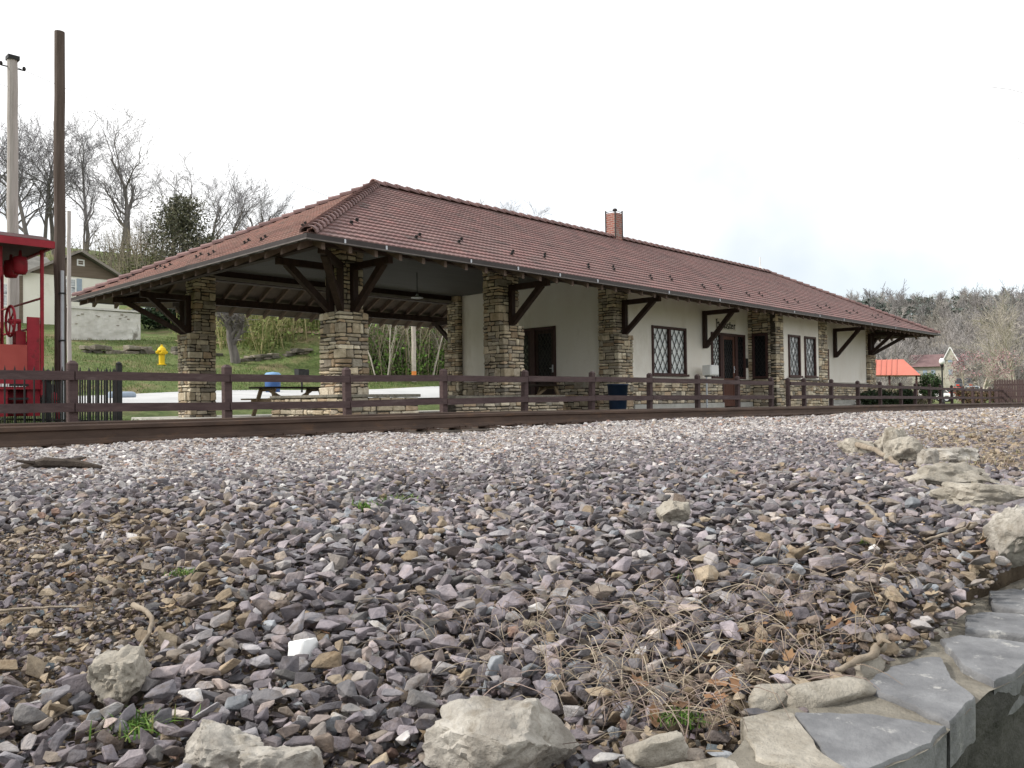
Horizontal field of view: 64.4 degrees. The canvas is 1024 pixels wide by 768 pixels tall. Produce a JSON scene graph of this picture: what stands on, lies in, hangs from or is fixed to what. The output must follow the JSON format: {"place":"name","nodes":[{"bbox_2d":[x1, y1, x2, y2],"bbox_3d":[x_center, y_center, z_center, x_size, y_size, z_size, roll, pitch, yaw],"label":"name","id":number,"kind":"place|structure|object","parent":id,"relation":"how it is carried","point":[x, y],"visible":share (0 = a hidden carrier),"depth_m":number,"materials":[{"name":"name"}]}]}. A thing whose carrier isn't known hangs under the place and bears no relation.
{"place":"outdoors","nodes":[
{"label":"outdoors","id":0,"kind":"place"},
{"bbox_2d":[78,386,438,402],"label":"road","id":1,"kind":"structure","parent":0,"point":[239,395],"depth_m":30.09,"materials":[{"name":"concrete"}]},
{"bbox_2d":[0,0,1023,314],"label":"sky","id":2,"kind":"structure","parent":0,"point":[842,146],"materials":[{"name":"white"}]},
{"bbox_2d":[4,247,1021,421],"bbox_3d":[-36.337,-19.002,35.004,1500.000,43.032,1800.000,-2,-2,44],"label":"ground","id":3,"kind":"structure","parent":0,"point":[159,334],"depth_m":40.12,"materials":[{"name":"green plant"}]},
{"bbox_2d":[0,53,25,343],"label":"utility pole","id":4,"kind":"object","parent":3,"relation":"on","point":[12,60],"visible":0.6,"depth_m":22.05,"materials":[{"name":"grey metal"}]},
{"bbox_2d":[19,68,328,196],"bbox_3d":[-2.841,-7.703,39.923,0.011,1.545,41.391,-1,-1,31],"label":"overhead cable","id":5,"kind":"object","parent":4,"relation":"attached to","point":[171,133],"visible":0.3,"depth_m":26.25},
{"bbox_2d":[0,99,52,209],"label":"bare tree","id":6,"kind":"object","parent":3,"relation":"on","point":[4,147],"visible":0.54,"depth_m":73.11,"materials":[{"name":"grey plant"}]},
{"bbox_2d":[0,231,56,418],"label":"red caboose","id":7,"kind":"object","parent":3,"relation":"on","point":[18,251],"visible":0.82,"depth_m":14.38,"materials":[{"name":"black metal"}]},
{"bbox_2d":[0,114,80,234],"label":"bare tree","id":8,"kind":"object","parent":3,"relation":"on","point":[23,229],"visible":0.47,"depth_m":72.05,"materials":[{"name":"grey plant"}]},
{"bbox_2d":[0,117,85,222],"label":"bare tree","id":9,"kind":"object","parent":3,"relation":"on","point":[35,200],"visible":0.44,"depth_m":74.34,"materials":[{"name":"grey plant"}]},
{"bbox_2d":[1,106,105,254],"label":"bare tree","id":10,"kind":"object","parent":3,"relation":"on","point":[51,222],"visible":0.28,"depth_m":77.26,"materials":[{"name":"grey plant"}]},
{"bbox_2d":[0,101,110,256],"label":"bare tree","id":11,"kind":"object","parent":3,"relation":"on","point":[47,190],"visible":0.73,"depth_m":74.24,"materials":[{"name":"grey plant"}]},
{"bbox_2d":[53,30,66,421],"bbox_3d":[-8.652,-2.977,15.592,0.284,7.642,0.227,-2,-2,44],"label":"utility pole","id":12,"kind":"object","parent":3,"relation":"on","point":[60,333],"visible":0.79,"depth_m":15.54,"materials":[{"name":"brown wood"}]},
{"bbox_2d":[0,362,121,423],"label":"iron fence","id":13,"kind":"object","parent":3,"relation":"on","point":[47,396],"visible":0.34,"depth_m":12.24,"materials":[{"name":"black metal"}]},
{"bbox_2d":[4,250,121,324],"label":"cream house","id":14,"kind":"structure","parent":3,"relation":"on","point":[88,270],"depth_m":46.54,"materials":[{"name":"paint"}]},
{"bbox_2d":[66,278,81,294],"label":"window","id":15,"kind":"structure","parent":14,"relation":"in","point":[76,284],"depth_m":47.33,"materials":[{"name":"white paint"}]},
{"bbox_2d":[18,95,119,252],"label":"bare tree","id":16,"kind":"object","parent":3,"relation":"on","point":[84,139],"visible":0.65,"depth_m":75.64,"materials":[{"name":"grey plant"}]},
{"bbox_2d":[67,211,71,361],"bbox_3d":[-15.081,-2.652,27.712,0.156,6.501,0.166,-2,-2,44],"label":"utility post","id":17,"kind":"object","parent":3,"relation":"on","point":[69,352],"visible":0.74,"depth_m":27.68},
{"bbox_2d":[66,175,125,250],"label":"bare tree","id":18,"kind":"object","parent":3,"relation":"on","point":[90,216],"visible":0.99,"depth_m":67.87,"materials":[{"name":"grey plant"}]},
{"bbox_2d":[71,306,140,339],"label":"concrete wall","id":19,"kind":"structure","parent":3,"relation":"on","point":[90,323],"depth_m":42.77,"materials":[{"name":"concrete"}]},
{"bbox_2d":[65,101,163,250],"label":"bare tree","id":20,"kind":"object","parent":3,"relation":"on","point":[119,169],"visible":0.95,"depth_m":75.57,"materials":[{"name":"grey plant"}]},
{"bbox_2d":[66,139,168,258],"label":"bare tree","id":21,"kind":"object","parent":3,"relation":"on","point":[132,198],"visible":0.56,"depth_m":81.09,"materials":[{"name":"grey plant"}]},
{"bbox_2d":[40,216,229,273],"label":"brush","id":22,"kind":"object","parent":3,"relation":"on","point":[121,256],"visible":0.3,"depth_m":64.11,"materials":[{"name":"plant"}]},
{"bbox_2d":[120,199,176,263],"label":"bare tree","id":23,"kind":"object","parent":3,"relation":"on","point":[142,220],"visible":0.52,"depth_m":69.98,"materials":[{"name":"grey plant"}]},
{"bbox_2d":[79,344,222,355],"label":"terrace wall","id":24,"kind":"structure","parent":3,"relation":"on","point":[97,348],"depth_m":39.83,"materials":[{"name":"stone"}]},
{"bbox_2d":[136,307,178,328],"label":"hedge","id":25,"kind":"object","parent":3,"relation":"on","point":[148,320],"visible":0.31,"depth_m":48.70,"materials":[{"name":"green plant"}]},
{"bbox_2d":[156,345,167,364],"bbox_3d":[-16.320,-1.359,37.924,0.459,0.960,0.459,-1,-1,-1],"label":"fire hydrant","id":26,"kind":"object","parent":3,"relation":"on","point":[161,351],"visible":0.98,"depth_m":37.81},
{"bbox_2d":[115,149,233,255],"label":"bare tree","id":27,"kind":"object","parent":3,"relation":"on","point":[178,190],"visible":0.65,"depth_m":80.78,"materials":[{"name":"grey plant"}]},
{"bbox_2d":[118,190,231,273],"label":"cedar tree","id":28,"kind":"object","parent":3,"relation":"on","point":[182,209],"visible":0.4,"depth_m":64.42,"materials":[{"name":"green plant"}]},
{"bbox_2d":[4,322,444,394],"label":"bank grass","id":29,"kind":"structure","parent":3,"relation":"on","point":[173,369],"depth_m":38.55,"materials":[{"name":"plant"}]},
{"bbox_2d":[196,160,263,237],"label":"bare tree","id":30,"kind":"object","parent":3,"relation":"on","point":[217,215],"visible":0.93,"depth_m":78.83,"materials":[{"name":"grey plant"}]},
{"bbox_2d":[215,312,259,363],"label":"pruned tree","id":31,"kind":"object","parent":3,"relation":"on","point":[235,327],"visible":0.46,"depth_m":40.41,"materials":[{"name":"grey plant"}]},
{"bbox_2d":[169,313,320,353],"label":"tall grass","id":32,"kind":"structure","parent":3,"relation":"on","point":[265,327],"depth_m":43.60,"materials":[{"name":"plant"}]},
{"bbox_2d":[207,177,292,234],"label":"bare tree","id":33,"kind":"object","parent":3,"relation":"on","point":[267,217],"visible":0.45,"depth_m":82.38,"materials":[{"name":"grey plant"}]},
{"bbox_2d":[221,166,279,233],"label":"bare tree","id":34,"kind":"object","parent":3,"relation":"on","point":[238,221],"visible":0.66,"depth_m":81.45,"materials":[{"name":"grey plant"}]},
{"bbox_2d":[224,171,295,228],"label":"bare tree","id":35,"kind":"object","parent":3,"relation":"on","point":[262,206],"visible":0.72,"depth_m":79.95,"materials":[{"name":"grey plant"}]},
{"bbox_2d":[265,372,280,391],"bbox_3d":[-9.595,-0.020,32.626,0.689,0.930,0.700,-2,-2,44],"label":"trash bin","id":36,"kind":"object","parent":3,"relation":"on","point":[272,384],"visible":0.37,"depth_m":32.38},
{"bbox_2d":[240,348,313,361],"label":"terrace wall","id":37,"kind":"structure","parent":3,"relation":"on","point":[268,356],"depth_m":41.93,"materials":[{"name":"stone"}]},
{"bbox_2d":[294,369,308,391],"bbox_3d":[-8.236,-0.088,31.877,0.320,1.020,0.460,-2,-2,44],"label":"park grill","id":38,"kind":"object","parent":3,"relation":"on","point":[301,371],"visible":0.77,"depth_m":31.79,"materials":[{"name":"black metal"}]},
{"bbox_2d":[175,326,431,374],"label":"dirt path","id":39,"kind":"structure","parent":3,"relation":"on","point":[309,331],"depth_m":44.90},
{"bbox_2d":[307,323,447,374],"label":"thicket","id":40,"kind":"object","parent":3,"relation":"on","point":[427,345],"visible":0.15,"depth_m":43.33,"materials":[{"name":"plant"}]},
{"bbox_2d":[0,360,774,421],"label":"rail fence","id":41,"kind":"object","parent":3,"relation":"on","point":[72,407],"visible":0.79,"depth_m":12.19,"materials":[{"name":"brown paint"}]},
{"bbox_2d":[411,326,415,381],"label":"utility pole","id":42,"kind":"object","parent":3,"relation":"on","point":[413,350],"visible":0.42,"depth_m":41.54,"materials":[{"name":"wood"}]},
{"bbox_2d":[0,442,1023,767],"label":"gravel bed","id":43,"kind":"object","parent":3,"relation":"on","point":[1010,576],"depth_m":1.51,"materials":[{"name":"gravel"}]},
{"bbox_2d":[0,605,90,611],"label":"fallen branch","id":44,"kind":"object","parent":43,"relation":"on","point":[24,608],"visible":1,"depth_m":1.63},
{"bbox_2d":[51,671,94,718],"bbox_3d":[-0.658,0.473,1.233,0.047,0.024,0.174,-1,-1,-10],"label":"fallen branch","id":45,"kind":"object","parent":43,"relation":"on","point":[57,714],"visible":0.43,"depth_m":1.19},
{"bbox_2d":[86,644,151,712],"bbox_3d":[-0.608,0.460,1.273,0.090,0.090,0.140,-1,-1,-3],"label":"boulder","id":46,"kind":"object","parent":43,"relation":"on","point":[121,674],"visible":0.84,"depth_m":1.22,"materials":[{"name":"stone"}]},
{"bbox_2d":[76,704,200,742],"bbox_3d":[-0.513,0.468,1.134,0.138,0.028,0.110,-1,-1,13],"label":"green weed","id":47,"kind":"object","parent":43,"relation":"on","point":[135,727],"visible":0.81,"depth_m":1.13,"materials":[{"name":"green plant"}]},
{"bbox_2d":[130,602,153,645],"bbox_3d":[-0.674,0.439,1.493,0.036,0.029,0.250,0,-1,-28],"label":"fallen branch","id":48,"kind":"object","parent":43,"relation":"on","point":[143,609],"visible":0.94,"depth_m":1.52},
{"bbox_2d":[161,567,202,576],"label":"green weed","id":49,"kind":"object","parent":43,"relation":"on","point":[180,573],"visible":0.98,"depth_m":1.84,"materials":[{"name":"green plant"}]},
{"bbox_2d":[183,719,263,767],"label":"boulder","id":50,"kind":"object","parent":43,"relation":"on","point":[212,744],"visible":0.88,"depth_m":1.02,"materials":[{"name":"stone"}]},
{"bbox_2d":[238,745,323,767],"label":"boulder","id":51,"kind":"object","parent":43,"relation":"on","point":[306,756],"visible":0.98,"depth_m":0.99,"materials":[{"name":"stone"}]},
{"bbox_2d":[288,638,318,666],"bbox_3d":[-0.359,0.464,1.401,0.050,0.053,0.042,-1,-1,-6],"label":"boulder","id":52,"kind":"object","parent":43,"relation":"on","point":[304,646],"visible":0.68,"depth_m":1.39,"materials":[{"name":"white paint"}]},
{"bbox_2d":[340,496,386,511],"bbox_3d":[-0.476,0.397,2.701,0.216,0.042,0.171,0,-1,-19],"label":"green weed","id":53,"kind":"object","parent":43,"relation":"on","point":[364,504],"visible":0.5,"depth_m":2.68,"materials":[{"name":"green plant"}]},
{"bbox_2d":[422,695,579,767],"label":"boulder","id":54,"kind":"object","parent":43,"relation":"on","point":[474,731],"visible":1,"depth_m":1.01,"materials":[{"name":"stone"}]},
{"bbox_2d":[0,424,1023,501],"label":"pale ballast","id":55,"kind":"structure","parent":43,"relation":"on","point":[199,460],"depth_m":5.58,"materials":[{"name":"gravel"}]},
{"bbox_2d":[12,456,101,468],"bbox_3d":[-2.456,0.430,4.399,0.456,0.071,0.133,0,-1,-17],"label":"wood chunk","id":56,"kind":"object","parent":55,"relation":"on","point":[77,462],"visible":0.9,"depth_m":4.37,"materials":[{"name":"wood"}]},
{"bbox_2d":[855,442,904,469],"bbox_3d":[1.860,0.352,4.156,0.098,0.050,1.663,-1,-1,14],"label":"fallen branch","id":57,"kind":"object","parent":55,"relation":"on","point":[876,450],"visible":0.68,"depth_m":4.28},
{"bbox_2d":[0,402,1023,447],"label":"railway track","id":58,"kind":"structure","parent":43,"relation":"on","point":[53,434],"depth_m":9.48,"materials":[{"name":"metal"}]},
{"bbox_2d":[63,482,986,735],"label":"dead leaves","id":59,"kind":"object","parent":43,"relation":"on","point":[790,653],"visible":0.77,"depth_m":1.31,"materials":[{"name":"dry dead leaves"},{"name":"dry grass stalks"}]},
{"bbox_2d":[350,507,991,745],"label":"dry weeds","id":60,"kind":"object","parent":43,"relation":"on","point":[655,703],"visible":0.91,"depth_m":1.36,"materials":[{"name":"brown plant"}]},
{"bbox_2d":[656,499,690,522],"bbox_3d":[0.452,0.375,2.280,0.100,0.102,0.085,0,-1,-18],"label":"boulder","id":61,"kind":"object","parent":43,"relation":"on","point":[669,510],"visible":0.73,"depth_m":2.25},
{"bbox_2d":[647,706,722,729],"bbox_3d":[0.241,0.460,1.138,0.097,0.018,0.080,-1,-1,29],"label":"green weed","id":62,"kind":"object","parent":43,"relation":"on","point":[682,714],"visible":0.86,"depth_m":1.13,"materials":[{"name":"green plant"}]},
{"bbox_2d":[501,407,1023,429],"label":"distant ballast","id":63,"kind":"structure","parent":43,"relation":"on","point":[989,418],"depth_m":11.90,"materials":[{"name":"gravel"}]},
{"bbox_2d":[837,437,874,452],"bbox_3d":[2.054,0.384,4.817,0.210,0.132,0.220,-1,-1,0],"label":"boulder","id":64,"kind":"object","parent":43,"relation":"on","point":[846,445],"visible":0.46,"depth_m":4.77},
{"bbox_2d":[854,500,877,516],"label":"fallen branch","id":65,"kind":"object","parent":43,"relation":"on","point":[871,511],"visible":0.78,"depth_m":2.26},
{"bbox_2d":[882,426,907,452],"bbox_3d":[2.139,0.348,4.509,0.154,0.228,0.215,-1,-1,29],"label":"boulder","id":66,"kind":"object","parent":43,"relation":"on","point":[890,433],"visible":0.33,"depth_m":4.45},
{"bbox_2d":[884,436,924,462],"bbox_3d":[1.875,0.337,3.880,0.200,0.180,0.160,0,-1,-18],"label":"boulder","id":67,"kind":"object","parent":43,"relation":"on","point":[902,449],"visible":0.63,"depth_m":3.84,"materials":[{"name":"stone"}]},
{"bbox_2d":[916,449,939,466],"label":"boulder","id":68,"kind":"object","parent":43,"relation":"on","point":[931,456],"visible":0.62,"depth_m":3.58,"materials":[{"name":"stone"}]},
{"bbox_2d":[898,462,999,485],"bbox_3d":[1.542,0.342,2.897,0.330,0.126,0.200,-1,-1,-3],"label":"boulder","id":69,"kind":"object","parent":43,"relation":"on","point":[939,474],"visible":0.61,"depth_m":2.83,"materials":[{"name":"stone"}]},
{"bbox_2d":[924,521,977,540],"bbox_3d":[1.041,0.338,1.891,0.228,0.034,0.049,0,-1,-35],"label":"fallen branch","id":70,"kind":"object","parent":43,"relation":"on","point":[970,525],"visible":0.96,"depth_m":1.89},
{"bbox_2d":[925,447,982,462],"bbox_3d":[2.081,0.353,3.877,0.360,0.108,0.260,-1,-1,0],"label":"boulder","id":71,"kind":"object","parent":43,"relation":"on","point":[953,455],"visible":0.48,"depth_m":3.80,"materials":[{"name":"stone"}]},
{"bbox_2d":[907,429,1023,482],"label":"dry grass","id":72,"kind":"structure","parent":43,"relation":"on","point":[977,448],"depth_m":5.01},
{"bbox_2d":[928,482,1023,508],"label":"boulder","id":73,"kind":"object","parent":43,"relation":"on","point":[978,495],"visible":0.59,"depth_m":2.25,"materials":[{"name":"stone"}]},
{"bbox_2d":[131,403,894,419],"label":"platform","id":74,"kind":"structure","parent":3,"relation":"on","point":[217,416],"depth_m":20.71,"materials":[{"name":"concrete"}]},
{"bbox_2d":[241,387,320,415],"bbox_3d":[-5.779,0.452,21.270,1.560,0.751,2.000,-2,-2,41],"label":"picnic table","id":75,"kind":"object","parent":74,"relation":"on","point":[271,390],"visible":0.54,"depth_m":20.94,"materials":[{"name":"brown wood"}]},
{"bbox_2d":[270,394,420,416],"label":"stone wall","id":76,"kind":"structure","parent":74,"relation":"on","point":[355,410],"depth_m":15.65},
{"bbox_2d":[70,179,940,416],"bbox_3d":[3.999,-2.504,28.228,10.841,6.872,32.259,-2,-2,44],"label":"train station","id":77,"kind":"object","parent":74,"relation":"on","point":[505,292],"visible":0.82,"depth_m":22.36,"materials":[{"name":"tile"}]},
{"bbox_2d":[651,325,689,376],"bbox_3d":[4.633,-0.953,23.958,0.170,1.460,1.920,-2,-2,44],"label":"window","id":78,"kind":"structure","parent":77,"relation":"in","point":[669,344],"depth_m":23.92,"materials":[{"name":"glass"}]},
{"bbox_2d":[711,332,721,378],"bbox_3d":[6.479,-0.908,25.914,0.125,1.480,0.600,-2,-2,44],"label":"window","id":79,"kind":"structure","parent":77,"relation":"in","point":[716,346],"depth_m":26.00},
{"bbox_2d":[737,334,745,378],"bbox_3d":[7.573,-0.899,27.054,0.125,1.480,0.600,-2,-2,44],"label":"window","id":80,"kind":"structure","parent":77,"relation":"in","point":[741,346],"depth_m":27.13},
{"bbox_2d":[752,333,768,378],"bbox_3d":[8.299,-0.936,27.172,0.550,1.500,0.125,-2,-2,44],"label":"window","id":81,"kind":"structure","parent":77,"relation":"in","point":[760,368],"depth_m":27.19,"materials":[{"name":"glass"}]},
{"bbox_2d":[788,334,802,377],"bbox_3d":[9.622,-0.942,27.736,0.170,1.460,1.000,-2,-2,44],"label":"window","id":82,"kind":"structure","parent":77,"relation":"in","point":[794,341],"depth_m":27.80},
{"bbox_2d":[804,336,818,377],"bbox_3d":[10.494,-0.936,28.645,0.170,1.460,1.000,-2,-2,44],"label":"window","id":83,"kind":"structure","parent":77,"relation":"in","point":[810,361],"depth_m":28.71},
{"bbox_2d":[448,395,564,411],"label":"stone wall","id":84,"kind":"structure","parent":74,"relation":"on","point":[535,406],"depth_m":18.07,"materials":[{"name":"stone"}]},
{"bbox_2d":[528,384,574,409],"bbox_3d":[0.525,0.395,22.498,1.560,0.751,2.000,-2,-2,44],"label":"picnic table","id":85,"kind":"object","parent":74,"relation":"on","point":[542,388],"visible":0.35,"depth_m":22.77,"materials":[{"name":"brown wood"}]},
{"bbox_2d":[607,384,628,408],"bbox_3d":[2.728,0.351,20.967,0.564,0.700,0.570,-2,-2,44],"label":"trash barrel","id":86,"kind":"object","parent":74,"relation":"on","point":[617,389],"visible":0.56,"depth_m":20.76,"materials":[{"name":"blue plastic"}]},
{"bbox_2d":[702,365,718,407],"bbox_3d":[6.081,0.080,24.861,0.302,1.310,0.500,-2,-2,44],"label":"meter box","id":87,"kind":"object","parent":74,"relation":"on","point":[710,370],"visible":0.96,"depth_m":24.71,"materials":[{"name":"white paint"}]},
{"bbox_2d":[623,578,1023,767],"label":"retaining wall","id":88,"kind":"structure","parent":3,"relation":"on","point":[954,698],"depth_m":1.14,"materials":[{"name":"grey stone"}]},
{"bbox_2d":[835,633,891,672],"bbox_3d":[0.566,0.421,1.278,0.053,0.039,0.166,-2,-2,44],"label":"fallen branch","id":89,"kind":"object","parent":88,"relation":"on","point":[879,646],"visible":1,"depth_m":1.27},
{"bbox_2d":[983,504,1023,567],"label":"boulder","id":90,"kind":"object","parent":88,"relation":"on","point":[1003,531],"visible":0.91,"depth_m":1.77,"materials":[{"name":"stone"}]},
{"bbox_2d":[855,389,885,404],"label":"bush","id":91,"kind":"object","parent":3,"relation":"on","point":[870,392],"visible":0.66,"depth_m":31.48,"materials":[{"name":"green plant"}]},
{"bbox_2d":[874,389,898,404],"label":"bush","id":92,"kind":"object","parent":3,"relation":"on","point":[889,401],"visible":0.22,"depth_m":32.87,"materials":[{"name":"green plant"}]},
{"bbox_2d":[875,359,920,392],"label":"roofed shelter","id":93,"kind":"object","parent":3,"relation":"on","point":[889,369],"visible":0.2,"depth_m":67.93,"materials":[{"name":"orange"}]},
{"bbox_2d":[785,378,1021,405],"bbox_3d":[21.236,0.577,38.148,0.533,1.278,39.726,-2,-2,41],"label":"rail fence","id":94,"kind":"object","parent":3,"relation":"on","point":[804,397],"visible":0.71,"depth_m":28.66,"materials":[{"name":"brown paint"}]},
{"bbox_2d":[889,389,918,404],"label":"bush","id":95,"kind":"object","parent":3,"relation":"on","point":[907,392],"visible":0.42,"depth_m":33.99,"materials":[{"name":"green plant"}]},
{"bbox_2d":[917,371,941,402],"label":"bush","id":96,"kind":"object","parent":3,"relation":"on","point":[931,379],"visible":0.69,"depth_m":67.20,"materials":[{"name":"green plant"}]},
{"bbox_2d":[939,357,944,403],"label":"street lamp","id":97,"kind":"object","parent":3,"relation":"on","point":[941,361],"visible":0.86,"depth_m":61.80,"materials":[{"name":"black metal"}]},
{"bbox_2d":[953,378,972,386],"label":"parked car","id":98,"kind":"object","parent":3,"relation":"on","point":[958,382],"visible":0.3,"depth_m":86.37,"materials":[{"name":"metal"}]},
{"bbox_2d":[943,349,993,401],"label":"redbud tree","id":99,"kind":"object","parent":3,"relation":"on","point":[961,371],"visible":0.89,"depth_m":74.25,"materials":[{"name":"pink plant"}]},
{"bbox_2d":[953,383,992,402],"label":"hedge","id":100,"kind":"object","parent":3,"relation":"on","point":[966,393],"visible":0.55,"depth_m":53.97,"materials":[{"name":"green plant"}]},
{"bbox_2d":[949,311,1020,391],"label":"pale bare tree","id":101,"kind":"object","parent":3,"relation":"on","point":[989,368],"visible":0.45,"depth_m":98.87,"materials":[{"name":"beige plant"}]},
{"bbox_2d":[963,286,1023,399],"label":"pale bare tree","id":102,"kind":"object","parent":3,"relation":"on","point":[1005,338],"visible":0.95,"depth_m":92.64,"materials":[{"name":"grey plant"}]},
{"bbox_2d":[974,348,1022,386],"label":"redbud tree","id":103,"kind":"object","parent":3,"relation":"on","point":[990,373],"visible":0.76,"depth_m":72.58,"materials":[{"name":"pink plant"}]},
{"bbox_2d":[993,379,1023,402],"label":"picket fence","id":104,"kind":"object","parent":3,"relation":"on","point":[1010,390],"visible":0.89,"depth_m":44.32,"materials":[{"name":"brown paint"}]},
{"bbox_2d":[876,313,1022,392],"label":"hillside","id":105,"kind":"structure","parent":0,"point":[909,379],"depth_m":204.79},
{"bbox_2d":[840,287,1023,389],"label":"woodland","id":106,"kind":"object","parent":105,"relation":"on","point":[906,347],"visible":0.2,"depth_m":189.48,"materials":[{"name":"plant"}]},
{"bbox_2d":[909,347,957,390],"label":"hillside house","id":107,"kind":"structure","parent":105,"relation":"on","point":[928,364],"depth_m":133.00,"materials":[{"name":"white paint"}]},
{"bbox_2d":[857,294,1023,327],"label":"evergreen belt","id":108,"kind":"object","parent":105,"relation":"on","point":[909,307],"visible":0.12,"depth_m":254.16,"materials":[{"name":"plant"}]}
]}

